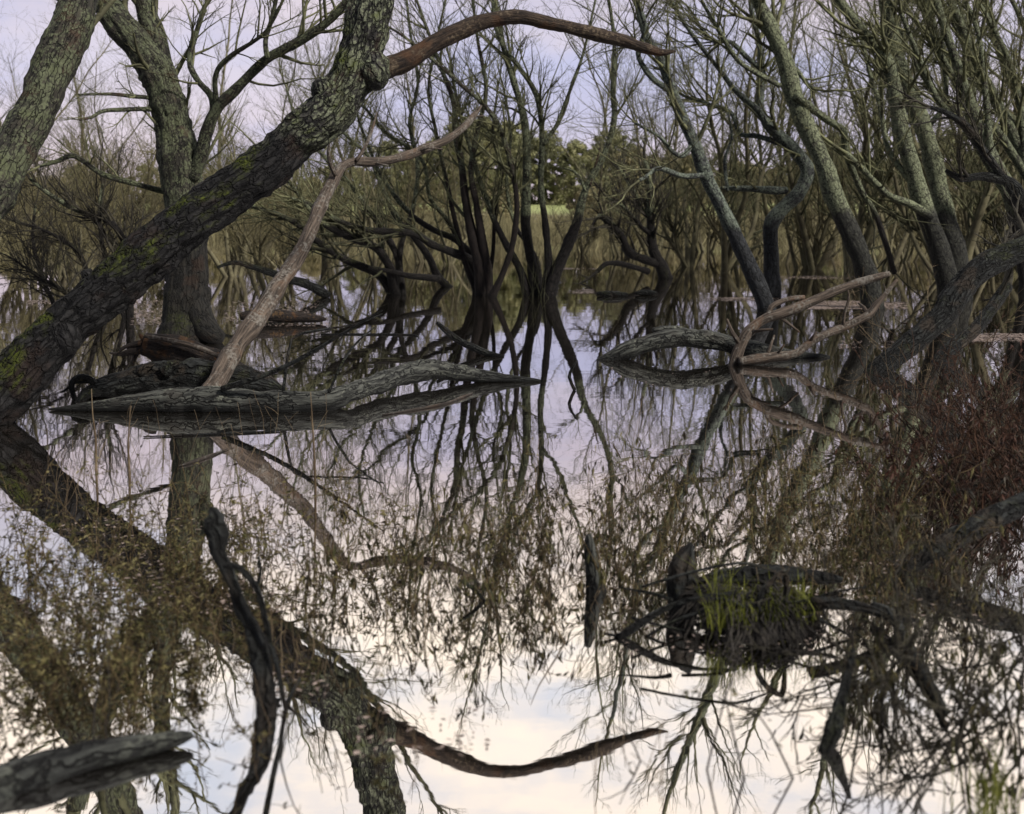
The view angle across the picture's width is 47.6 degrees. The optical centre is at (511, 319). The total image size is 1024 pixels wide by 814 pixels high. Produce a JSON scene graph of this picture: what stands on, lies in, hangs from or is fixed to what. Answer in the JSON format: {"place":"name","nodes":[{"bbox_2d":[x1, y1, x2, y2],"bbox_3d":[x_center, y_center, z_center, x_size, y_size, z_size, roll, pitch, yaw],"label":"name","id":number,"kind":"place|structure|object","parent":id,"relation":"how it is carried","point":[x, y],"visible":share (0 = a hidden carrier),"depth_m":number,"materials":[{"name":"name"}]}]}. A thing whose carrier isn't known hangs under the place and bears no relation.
{"place":"outdoors","nodes":[
{"label":"outdoors","id":0,"kind":"place"},
{"bbox_2d":[13,203,971,232],"bbox_3d":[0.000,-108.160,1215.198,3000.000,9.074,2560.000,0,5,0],"label":"ground","id":1,"kind":"structure","parent":0,"point":[562,207],"depth_m":157.14,"materials":[{"name":"green plant"}]},
{"bbox_2d":[385,151,440,198],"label":"hill tree","id":2,"kind":"object","parent":1,"relation":"on","point":[402,183],"visible":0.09,"depth_m":173.92,"materials":[{"name":"green plant"}]},
{"bbox_2d":[431,117,496,204],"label":"hill tree","id":3,"kind":"object","parent":1,"relation":"on","point":[479,159],"visible":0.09,"depth_m":175.18,"materials":[{"name":"green plant"}]},
{"bbox_2d":[482,185,520,222],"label":"hill tree","id":4,"kind":"object","parent":1,"relation":"on","point":[502,208],"visible":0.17,"depth_m":136.04,"materials":[{"name":"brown plant"}]},
{"bbox_2d":[476,126,539,204],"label":"hill tree","id":5,"kind":"object","parent":1,"relation":"on","point":[515,135],"visible":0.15,"depth_m":179.56,"materials":[{"name":"green plant"}]},
{"bbox_2d":[1,174,1016,255],"bbox_3d":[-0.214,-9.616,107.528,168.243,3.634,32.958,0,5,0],"label":"reed bed","id":6,"kind":"object","parent":1,"relation":"on","point":[507,230],"visible":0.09,"depth_m":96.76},
{"bbox_2d":[518,128,569,204],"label":"hill tree","id":7,"kind":"object","parent":1,"relation":"on","point":[535,181],"visible":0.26,"depth_m":180.49,"materials":[{"name":"green plant"}]},
{"bbox_2d":[538,138,597,204],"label":"hill tree","id":8,"kind":"object","parent":1,"relation":"on","point":[568,160],"visible":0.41,"depth_m":176.81,"materials":[{"name":"green plant"}]},
{"bbox_2d":[547,140,614,204],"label":"hill tree","id":9,"kind":"object","parent":1,"relation":"on","point":[586,154],"visible":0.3,"depth_m":177.41,"materials":[{"name":"green plant"}]},
{"bbox_2d":[597,146,655,202],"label":"hill tree","id":10,"kind":"object","parent":1,"relation":"on","point":[628,159],"visible":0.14,"depth_m":180.05,"materials":[{"name":"green plant"}]},
{"bbox_2d":[0,233,1023,813],"bbox_3d":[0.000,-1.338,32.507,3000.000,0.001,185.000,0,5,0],"label":"water","id":11,"kind":"structure","parent":0,"point":[540,689],"depth_m":5.24,"materials":[{"name":"liquid"}]},
{"bbox_2d":[0,72,85,275],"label":"thicket willow","id":12,"kind":"object","parent":11,"relation":"on","point":[15,210],"visible":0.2,"depth_m":22.14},
{"bbox_2d":[0,117,94,266],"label":"thicket willow","id":13,"kind":"object","parent":11,"relation":"on","point":[12,241],"visible":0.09,"depth_m":36.24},
{"bbox_2d":[0,0,115,218],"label":"corner willow","id":14,"kind":"object","parent":11,"relation":"on","point":[50,75],"visible":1,"depth_m":9.16,"materials":[{"name":"green plant"}]},
{"bbox_2d":[2,134,121,283],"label":"thicket willow","id":15,"kind":"object","parent":11,"relation":"on","point":[51,247],"visible":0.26,"depth_m":26.87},
{"bbox_2d":[0,108,165,317],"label":"dark bush","id":16,"kind":"object","parent":11,"relation":"on","point":[99,216],"visible":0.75,"depth_m":17.37,"materials":[{"name":"brown plant"}]},
{"bbox_2d":[11,128,154,276],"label":"thicket willow","id":17,"kind":"object","parent":11,"relation":"on","point":[90,225],"visible":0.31,"depth_m":30.17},
{"bbox_2d":[0,1,168,201],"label":"thicket willow","id":18,"kind":"object","parent":11,"relation":"on","point":[68,103],"visible":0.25,"depth_m":32.68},
{"bbox_2d":[78,586,105,729],"bbox_3d":[-1.240,1.199,3.440,0.108,0.856,0.063,0,5,0],"label":"weed stalk","id":19,"kind":"object","parent":11,"relation":"on","point":[90,708],"visible":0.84,"depth_m":3.41,"materials":[{"name":"brown plant"}]},
{"bbox_2d":[0,729,192,800],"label":"corner log","id":20,"kind":"object","parent":11,"relation":"on","point":[31,772],"visible":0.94,"depth_m":3.13,"materials":[{"name":"wood"}]},
{"bbox_2d":[53,99,160,261],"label":"thicket willow","id":21,"kind":"object","parent":11,"relation":"on","point":[134,190],"visible":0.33,"depth_m":33.72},
{"bbox_2d":[0,1,219,257],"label":"thicket willow","id":22,"kind":"object","parent":11,"relation":"on","point":[19,85],"visible":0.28,"depth_m":43.22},
{"bbox_2d":[43,37,217,227],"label":"thicket willow","id":23,"kind":"object","parent":11,"relation":"on","point":[98,134],"visible":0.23,"depth_m":42.67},
{"bbox_2d":[46,96,221,244],"bbox_3d":[-11.585,-3.841,35.246,5.564,5.669,4.421,1,5,12],"label":"thicket willow","id":24,"kind":"object","parent":11,"relation":"on","point":[132,166],"visible":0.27,"depth_m":35.00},
{"bbox_2d":[57,56,215,211],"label":"thicket willow","id":25,"kind":"object","parent":11,"relation":"on","point":[118,126],"visible":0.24,"depth_m":39.30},
{"bbox_2d":[61,358,281,400],"bbox_3d":[-2.858,0.518,9.845,1.818,0.396,0.354,-1,5,-13],"label":"sunken log","id":26,"kind":"object","parent":11,"relation":"on","point":[158,375],"visible":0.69,"depth_m":9.71,"materials":[{"name":"wood"}]},
{"bbox_2d":[109,333,247,366],"bbox_3d":[-3.071,0.496,11.214,1.564,0.771,0.444,-1,5,-11],"label":"rotten trunk","id":27,"kind":"object","parent":11,"relation":"on","point":[162,347],"visible":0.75,"depth_m":11.09,"materials":[{"name":"brown wood"}]},
{"bbox_2d":[118,143,245,268],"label":"thicket willow","id":28,"kind":"object","parent":11,"relation":"on","point":[155,202],"visible":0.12,"depth_m":32.09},
{"bbox_2d":[28,0,348,343],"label":"flared willow","id":29,"kind":"object","parent":11,"relation":"on","point":[182,153],"visible":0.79,"depth_m":13.81,"materials":[{"name":"grey plant"}]},
{"bbox_2d":[143,430,286,436],"bbox_3d":[-2.058,0.793,8.075,0.971,0.015,0.025,-1,5,-14],"label":"floating stick","id":30,"kind":"object","parent":11,"relation":"on","point":[216,433],"visible":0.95,"depth_m":8.06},
{"bbox_2d":[109,52,322,276],"bbox_3d":[-7.255,-4.154,30.617,3.015,6.776,7.014,4,6,37],"label":"thicket willow","id":31,"kind":"object","parent":11,"relation":"on","point":[231,272],"visible":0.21,"depth_m":30.02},
{"bbox_2d":[90,0,363,261],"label":"thicket willow","id":32,"kind":"object","parent":11,"relation":"on","point":[223,82],"visible":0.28,"depth_m":39.47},
{"bbox_2d":[196,130,274,257],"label":"thicket willow","id":33,"kind":"object","parent":11,"relation":"on","point":[232,251],"visible":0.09,"depth_m":43.63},
{"bbox_2d":[205,507,300,713],"bbox_3d":[-0.825,1.035,3.583,0.328,0.879,0.194,1,5,16],"label":"upright stick","id":34,"kind":"object","parent":11,"relation":"on","point":[261,650],"visible":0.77,"depth_m":3.56,"materials":[{"name":"wood"}]},
{"bbox_2d":[203,104,315,266],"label":"thicket willow","id":35,"kind":"object","parent":11,"relation":"on","point":[283,238],"visible":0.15,"depth_m":35.84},
{"bbox_2d":[203,141,339,291],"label":"thicket willow","id":36,"kind":"object","parent":11,"relation":"on","point":[257,262],"visible":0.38,"depth_m":23.67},
{"bbox_2d":[217,260,330,297],"bbox_3d":[-4.428,-0.739,21.658,2.118,0.755,0.213,-2,5,-21],"label":"dipping limb","id":37,"kind":"object","parent":11,"relation":"on","point":[318,289],"visible":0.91,"depth_m":21.72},
{"bbox_2d":[239,309,326,322],"bbox_3d":[-3.274,-0.065,16.607,1.240,0.215,0.204,0,5,0],"label":"sodden bark log","id":38,"kind":"object","parent":11,"relation":"on","point":[280,316],"visible":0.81,"depth_m":16.55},
{"bbox_2d":[49,105,540,411],"bbox_3d":[-1.095,-0.759,10.290,2.442,2.779,5.182,4,6,37],"label":"forked driftwood","id":39,"kind":"object","parent":11,"relation":"on","point":[215,391],"visible":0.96,"depth_m":9.45,"materials":[{"name":"grey wood"}]},
{"bbox_2d":[154,0,455,296],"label":"sprawling willow","id":40,"kind":"object","parent":11,"relation":"on","point":[391,284],"visible":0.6,"depth_m":22.73,"materials":[{"name":"brown plant"}]},
{"bbox_2d":[221,93,404,259],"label":"thicket willow","id":41,"kind":"object","parent":11,"relation":"on","point":[336,238],"visible":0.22,"depth_m":41.23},
{"bbox_2d":[240,24,408,276],"bbox_3d":[-4.997,-4.142,28.982,4.688,6.944,4.936,0,5,5],"label":"thicket willow","id":42,"kind":"object","parent":11,"relation":"on","point":[375,256],"visible":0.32,"depth_m":29.86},
{"bbox_2d":[0,0,675,425],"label":"leaning willow","id":43,"kind":"object","parent":11,"relation":"on","point":[46,346],"visible":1,"depth_m":8.66,"materials":[{"name":"brown plant"}]},
{"bbox_2d":[263,40,425,259],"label":"thicket willow","id":44,"kind":"object","parent":11,"relation":"on","point":[345,199],"visible":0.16,"depth_m":41.33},
{"bbox_2d":[253,12,473,297],"bbox_3d":[-3.106,-3.482,23.581,5.250,6.486,6.566,0,5,0],"label":"arching willow","id":45,"kind":"object","parent":11,"relation":"on","point":[417,237],"visible":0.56,"depth_m":23.14,"materials":[{"name":"brown plant"}]},
{"bbox_2d":[261,0,564,261],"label":"thicket willow","id":46,"kind":"object","parent":11,"relation":"on","point":[403,170],"visible":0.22,"depth_m":39.31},
{"bbox_2d":[382,392,472,414],"bbox_3d":[-0.612,0.680,9.376,0.132,0.030,1.290,3,6,30],"label":"floating stick","id":47,"kind":"object","parent":11,"relation":"on","point":[441,404],"visible":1,"depth_m":9.23,"materials":[{"name":"brown wood"}]},
{"bbox_2d":[372,115,485,261],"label":"thicket willow","id":48,"kind":"object","parent":11,"relation":"on","point":[416,249],"visible":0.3,"depth_m":39.93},
{"bbox_2d":[339,0,564,296],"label":"ruddy willow","id":49,"kind":"object","parent":11,"relation":"on","point":[481,281],"visible":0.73,"depth_m":22.29,"materials":[{"name":"red plant"}]},
{"bbox_2d":[394,118,512,264],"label":"thicket willow","id":50,"kind":"object","parent":11,"relation":"on","point":[449,261],"visible":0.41,"depth_m":37.51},
{"bbox_2d":[0,422,938,765],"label":"flooded weeds","id":51,"kind":"object","parent":11,"relation":"on","point":[32,666],"visible":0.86,"depth_m":4.52,"materials":[{"name":"brown plant"}]},
{"bbox_2d":[436,321,503,356],"bbox_3d":[-0.473,0.215,12.788,0.863,0.360,0.090,3,6,28],"label":"short snag","id":52,"kind":"object","parent":11,"relation":"on","point":[468,345],"visible":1,"depth_m":12.77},
{"bbox_2d":[408,49,572,245],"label":"thicket willow","id":53,"kind":"object","parent":11,"relation":"on","point":[480,201],"visible":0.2,"depth_m":51.13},
{"bbox_2d":[0,289,1022,784],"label":"bare stalks","id":54,"kind":"object","parent":11,"relation":"on","point":[506,527],"visible":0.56,"depth_m":5.17,"materials":[{"name":"plant"}]},
{"bbox_2d":[12,358,1010,756],"bbox_3d":[1.364,0.782,8.186,4.434,0.006,10.478,3,6,27],"label":"floating debris","id":55,"kind":"object","parent":11,"relation":"on","point":[436,576],"visible":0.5,"depth_m":4.78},
{"bbox_2d":[26,268,1023,348],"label":"floating leaves","id":56,"kind":"object","parent":11,"relation":"on","point":[833,305],"visible":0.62,"depth_m":19.69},
{"bbox_2d":[393,0,671,297],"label":"central willow","id":57,"kind":"object","parent":11,"relation":"on","point":[533,283],"visible":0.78,"depth_m":22.02,"materials":[{"name":"brown plant"}]},
{"bbox_2d":[537,167,619,254],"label":"thicket willow","id":58,"kind":"object","parent":11,"relation":"on","point":[592,238],"visible":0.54,"depth_m":47.53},
{"bbox_2d":[584,534,605,593],"bbox_3d":[0.361,1.127,4.688,0.141,0.528,0.100,0,5,0],"label":"weathered post","id":59,"kind":"object","parent":11,"relation":"on","point":[591,578],"visible":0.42,"depth_m":4.66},
{"bbox_2d":[550,114,679,282],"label":"crooked tree","id":60,"kind":"object","parent":11,"relation":"on","point":[656,261],"visible":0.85,"depth_m":28.60,"materials":[{"name":"brown plant"}]},
{"bbox_2d":[501,16,728,256],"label":"thicket willow","id":61,"kind":"object","parent":11,"relation":"on","point":[606,215],"visible":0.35,"depth_m":45.61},
{"bbox_2d":[600,179,660,255],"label":"thicket willow","id":62,"kind":"object","parent":11,"relation":"on","point":[633,236],"visible":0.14,"depth_m":45.50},
{"bbox_2d":[257,373,1023,632],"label":"dead weeds","id":63,"kind":"object","parent":11,"relation":"on","point":[622,575],"visible":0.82,"depth_m":4.87,"materials":[{"name":"brown plant"}]},
{"bbox_2d":[526,0,776,311],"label":"leaning grey willow","id":64,"kind":"object","parent":11,"relation":"on","point":[756,282],"visible":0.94,"depth_m":18.35,"materials":[{"name":"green plant"}]},
{"bbox_2d":[592,15,756,266],"bbox_3d":[5.434,-5.186,36.160,5.120,7.760,7.285,3,6,30],"label":"thicket willow","id":65,"kind":"object","parent":11,"relation":"on","point":[688,261],"visible":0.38,"depth_m":35.57,"materials":[{"name":"plant"}]},
{"bbox_2d":[641,155,716,258],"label":"thicket willow","id":66,"kind":"object","parent":11,"relation":"on","point":[681,237],"visible":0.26,"depth_m":39.69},
{"bbox_2d":[555,1,833,259],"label":"thicket willow","id":67,"kind":"object","parent":11,"relation":"on","point":[640,239],"visible":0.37,"depth_m":41.14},
{"bbox_2d":[646,142,742,251],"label":"thicket willow","id":68,"kind":"object","parent":11,"relation":"on","point":[710,248],"visible":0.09,"depth_m":51.63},
{"bbox_2d":[596,325,829,359],"bbox_3d":[2.162,0.246,12.730,2.557,0.381,0.895,0,5,0],"label":"arched log","id":69,"kind":"object","parent":11,"relation":"on","point":[665,337],"visible":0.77,"depth_m":12.36,"materials":[{"name":"wood"}]},
{"bbox_2d":[676,580,750,778],"bbox_3d":[0.576,1.125,3.103,0.280,0.880,0.048,0,5,5],"label":"weed stalk","id":70,"kind":"object","parent":11,"relation":"on","point":[729,716],"visible":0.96,"depth_m":3.10,"materials":[{"name":"brown plant"}]},
{"bbox_2d":[619,0,814,297],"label":"bent willow","id":71,"kind":"object","parent":11,"relation":"on","point":[784,206],"visible":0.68,"depth_m":21.72,"materials":[{"name":"grey plant"}]},
{"bbox_2d":[619,54,832,266],"bbox_3d":[6.430,-4.734,34.979,7.482,7.229,3.217,-2,5,-19],"label":"thicket willow","id":72,"kind":"object","parent":11,"relation":"on","point":[712,223],"visible":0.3,"depth_m":35.31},
{"bbox_2d":[692,600,763,769],"bbox_3d":[0.564,1.174,3.139,0.227,0.835,0.059,0,5,0],"label":"weed stalk","id":73,"kind":"object","parent":11,"relation":"on","point":[709,759],"visible":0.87,"depth_m":3.15,"materials":[{"name":"brown plant"}]},
{"bbox_2d":[604,542,866,662],"bbox_3d":[0.942,1.025,4.374,0.791,0.370,1.044,3,6,33],"label":"tussock","id":74,"kind":"object","parent":11,"relation":"on","point":[730,596],"visible":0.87,"depth_m":4.21,"materials":[{"name":"green plant"}]},
{"bbox_2d":[678,676,793,778],"bbox_3d":[0.672,1.261,3.157,0.464,0.570,0.111,0,5,-4],"label":"weed stalk","id":75,"kind":"object","parent":11,"relation":"on","point":[733,691],"visible":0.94,"depth_m":3.11,"materials":[{"name":"brown plant"}]},
{"bbox_2d":[637,0,844,272],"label":"thicket willow","id":76,"kind":"object","parent":11,"relation":"on","point":[728,260],"visible":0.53,"depth_m":31.21,"materials":[{"name":"plant"}]},
{"bbox_2d":[716,127,804,249],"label":"thicket willow","id":77,"kind":"object","parent":11,"relation":"on","point":[757,229],"visible":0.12,"depth_m":55.51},
{"bbox_2d":[598,0,927,269],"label":"thicket willow","id":78,"kind":"object","parent":11,"relation":"on","point":[809,252],"visible":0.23,"depth_m":33.89,"materials":[{"name":"plant"}]},
{"bbox_2d":[634,0,969,308],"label":"lichen willow","id":79,"kind":"object","parent":11,"relation":"on","point":[766,23],"visible":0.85,"depth_m":19.04,"materials":[{"name":"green plant"}]},
{"bbox_2d":[689,0,917,263],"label":"thicket willow","id":80,"kind":"object","parent":11,"relation":"on","point":[764,205],"visible":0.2,"depth_m":36.70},
{"bbox_2d":[726,271,897,365],"bbox_3d":[3.092,0.117,12.011,2.024,1.225,0.325,-1,5,-15],"label":"forked branch","id":81,"kind":"object","parent":11,"relation":"on","point":[751,329],"visible":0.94,"depth_m":11.97,"materials":[{"name":"brown wood"}]},
{"bbox_2d":[769,135,855,255],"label":"thicket willow","id":82,"kind":"object","parent":11,"relation":"on","point":[813,222],"visible":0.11,"depth_m":45.92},
{"bbox_2d":[758,109,894,269],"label":"thicket willow","id":83,"kind":"object","parent":11,"relation":"on","point":[819,243],"visible":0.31,"depth_m":33.75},
{"bbox_2d":[818,647,855,752],"bbox_3d":[0.951,1.107,3.352,0.049,0.258,0.239,4,6,38],"label":"tilted stick","id":84,"kind":"object","parent":11,"relation":"on","point":[832,734],"visible":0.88,"depth_m":3.33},
{"bbox_2d":[809,596,918,622],"bbox_3d":[1.283,1.052,4.211,0.435,0.133,0.048,-1,5,-15],"label":"lying root","id":85,"kind":"object","parent":11,"relation":"on","point":[820,602],"visible":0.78,"depth_m":4.17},
{"bbox_2d":[714,2,1014,266],"bbox_3d":[10.540,-6.365,35.792,10.364,10.269,5.526,0,5,-4],"label":"thicket willow","id":86,"kind":"object","parent":11,"relation":"on","point":[900,248],"visible":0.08,"depth_m":35.99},
{"bbox_2d":[772,0,957,300],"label":"forked lichen willow","id":87,"kind":"object","parent":11,"relation":"on","point":[920,203],"visible":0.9,"depth_m":19.91,"materials":[{"name":"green plant"}]},
{"bbox_2d":[746,0,991,276],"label":"thicket willow","id":88,"kind":"object","parent":11,"relation":"on","point":[868,235],"visible":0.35,"depth_m":29.50,"materials":[{"name":"plant"}]},
{"bbox_2d":[718,508,1023,793],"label":"brambles","id":89,"kind":"object","parent":11,"relation":"on","point":[883,675],"visible":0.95,"depth_m":3.56,"materials":[{"name":"brown plant"}]},
{"bbox_2d":[802,64,941,239],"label":"thicket willow","id":90,"kind":"object","parent":11,"relation":"on","point":[851,154],"visible":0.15,"depth_m":33.27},
{"bbox_2d":[851,137,955,259],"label":"thicket willow","id":91,"kind":"object","parent":11,"relation":"on","point":[904,252],"visible":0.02,"depth_m":41.77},
{"bbox_2d":[789,0,1023,278],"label":"thicket willow","id":92,"kind":"object","parent":11,"relation":"on","point":[983,204],"visible":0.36,"depth_m":28.40,"materials":[{"name":"plant"}]},
{"bbox_2d":[870,601,948,714],"bbox_3d":[1.355,1.120,3.925,0.071,0.081,0.906,0,5,4],"label":"corner branch","id":93,"kind":"object","parent":11,"relation":"on","point":[882,606],"visible":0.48,"depth_m":3.85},
{"bbox_2d":[797,313,1023,547],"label":"red shrub","id":94,"kind":"object","parent":11,"relation":"on","point":[977,418],"visible":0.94,"depth_m":6.18,"materials":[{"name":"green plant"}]},
{"bbox_2d":[797,0,1023,291],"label":"slanting willow","id":95,"kind":"object","parent":11,"relation":"on","point":[1020,269],"visible":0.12,"depth_m":23.51,"materials":[{"name":"green plant"}]},
{"bbox_2d":[867,164,955,262],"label":"thicket willow","id":96,"kind":"object","parent":11,"relation":"on","point":[908,244],"visible":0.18,"depth_m":39.96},
{"bbox_2d":[852,0,973,299],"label":"tall lichen willow","id":97,"kind":"object","parent":11,"relation":"on","point":[941,196],"visible":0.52,"depth_m":21.27,"materials":[{"name":"green plant"}]},
{"bbox_2d":[829,45,1009,233],"bbox_3d":[13.639,-5.087,38.070,3.300,7.417,7.676,-3,6,-32],"label":"thicket willow","id":98,"kind":"object","parent":11,"relation":"on","point":[957,190],"visible":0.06,"depth_m":37.80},
{"bbox_2d":[817,258,1023,359],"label":"tan twig bush","id":99,"kind":"object","parent":11,"relation":"on","point":[861,326],"visible":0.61,"depth_m":13.35,"materials":[{"name":"brown plant"}]},
{"bbox_2d":[821,0,1023,276],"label":"thicket willow","id":100,"kind":"object","parent":11,"relation":"on","point":[964,197],"visible":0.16,"depth_m":29.83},
{"bbox_2d":[829,0,1023,266],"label":"slanting willow","id":101,"kind":"object","parent":11,"relation":"on","point":[952,52],"visible":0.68,"depth_m":20.72,"materials":[{"name":"green plant"}]},
{"bbox_2d":[836,0,1023,179],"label":"slanting willow","id":102,"kind":"object","parent":11,"relation":"on","point":[1011,142],"visible":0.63,"depth_m":21.87,"materials":[{"name":"green plant"}]},
{"bbox_2d":[863,58,1023,263],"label":"broken limb snag","id":103,"kind":"object","parent":11,"relation":"on","point":[999,175],"visible":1,"depth_m":14.61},
{"bbox_2d":[864,184,1023,373],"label":"bowed trunk","id":104,"kind":"object","parent":11,"relation":"on","point":[968,281],"visible":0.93,"depth_m":11.75,"materials":[{"name":"wood"}]},
{"bbox_2d":[889,1,1023,273],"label":"thicket willow","id":105,"kind":"object","parent":11,"relation":"on","point":[996,218],"visible":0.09,"depth_m":30.79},
{"bbox_2d":[897,492,1023,579],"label":"tree branch","id":106,"kind":"object","parent":11,"relation":"on","point":[1010,510],"visible":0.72,"depth_m":4.93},
{"bbox_2d":[903,0,1023,201],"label":"thicket willow","id":107,"kind":"object","parent":11,"relation":"on","point":[1019,55],"visible":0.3,"depth_m":22.60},
{"bbox_2d":[913,0,1023,155],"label":"slanting willow","id":108,"kind":"object","parent":11,"relation":"on","point":[1002,27],"visible":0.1,"depth_m":24.76,"materials":[{"name":"green plant"}]},
{"bbox_2d":[933,127,1023,258],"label":"thicket willow","id":109,"kind":"object","parent":11,"relation":"on","point":[984,233],"visible":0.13,"depth_m":35.97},
{"bbox_2d":[0,0,1023,200],"label":"sky","id":110,"kind":"structure","parent":0,"point":[7,20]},
{"bbox_2d":[937,737,1023,813],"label":"marsh grass","id":111,"kind":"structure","parent":0,"point":[994,802],"depth_m":2.97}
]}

